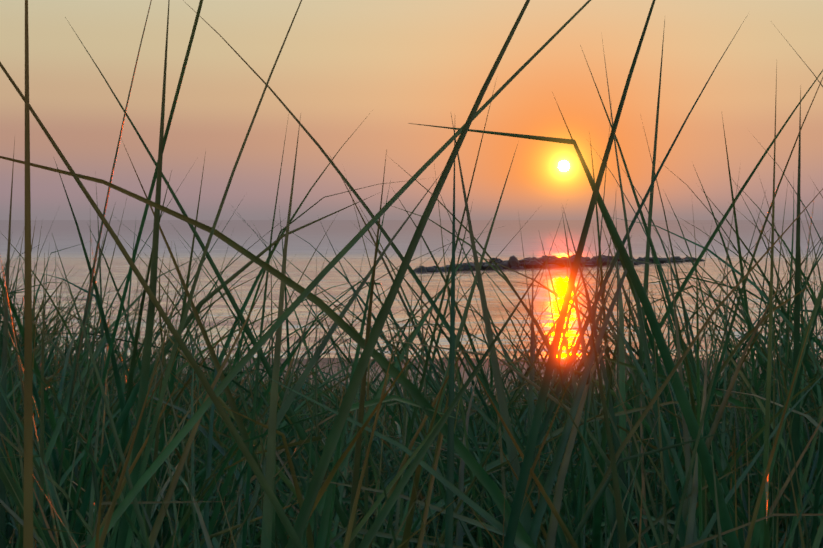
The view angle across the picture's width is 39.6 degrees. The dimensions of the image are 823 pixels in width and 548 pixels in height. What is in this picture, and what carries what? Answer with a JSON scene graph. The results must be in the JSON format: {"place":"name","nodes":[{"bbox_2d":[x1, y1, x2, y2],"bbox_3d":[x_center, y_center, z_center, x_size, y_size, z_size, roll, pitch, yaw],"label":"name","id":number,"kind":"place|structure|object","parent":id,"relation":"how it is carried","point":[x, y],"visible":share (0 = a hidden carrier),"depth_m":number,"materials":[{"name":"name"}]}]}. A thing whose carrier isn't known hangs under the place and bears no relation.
{"place":"outdoors","nodes":[
{"label":"outdoors","id":0,"kind":"place"},
{"bbox_2d":[0,220,822,358],"bbox_3d":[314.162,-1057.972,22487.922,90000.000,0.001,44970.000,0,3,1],"label":"sea","id":1,"kind":"structure","parent":0,"point":[341,234],"depth_m":151.96,"materials":[{"name":"grey liquid"}]},
{"bbox_2d":[413,255,704,272],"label":"breakwater","id":2,"kind":"object","parent":1,"relation":"in","point":[513,262],"visible":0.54,"depth_m":152.34,"materials":[{"name":"black stone"}]},
{"bbox_2d":[0,0,822,219],"label":"sky","id":3,"kind":"structure","parent":0,"point":[424,62],"materials":[{"name":"orange"}]},
{"bbox_2d":[60,357,821,542],"bbox_3d":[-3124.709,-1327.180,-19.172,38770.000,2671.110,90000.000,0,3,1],"label":"ground","id":4,"kind":"structure","parent":0,"point":[325,360],"depth_m":48.52,"materials":[{"name":"beige sand"}]},
{"bbox_2d":[0,0,822,547],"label":"grass blades","id":5,"kind":"object","parent":4,"relation":"on","point":[508,538],"depth_m":0.42,"materials":[{"name":"plant"}]},
{"bbox_2d":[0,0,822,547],"bbox_3d":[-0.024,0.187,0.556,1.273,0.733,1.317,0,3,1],"label":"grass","id":6,"kind":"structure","parent":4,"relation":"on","point":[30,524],"depth_m":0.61,"materials":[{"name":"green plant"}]},
{"bbox_2d":[0,117,822,547],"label":"marram grass","id":7,"kind":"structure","parent":4,"relation":"on","point":[480,435],"depth_m":1.32,"materials":[{"name":"green plant"}]},
{"bbox_2d":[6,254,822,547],"bbox_3d":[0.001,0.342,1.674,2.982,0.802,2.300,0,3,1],"label":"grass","id":8,"kind":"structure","parent":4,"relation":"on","point":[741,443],"depth_m":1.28,"materials":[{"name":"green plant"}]},
{"bbox_2d":[48,328,822,441],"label":"marram","id":9,"kind":"object","parent":4,"relation":"on","point":[184,371],"depth_m":14.01,"materials":[{"name":"green plant"}]}
]}

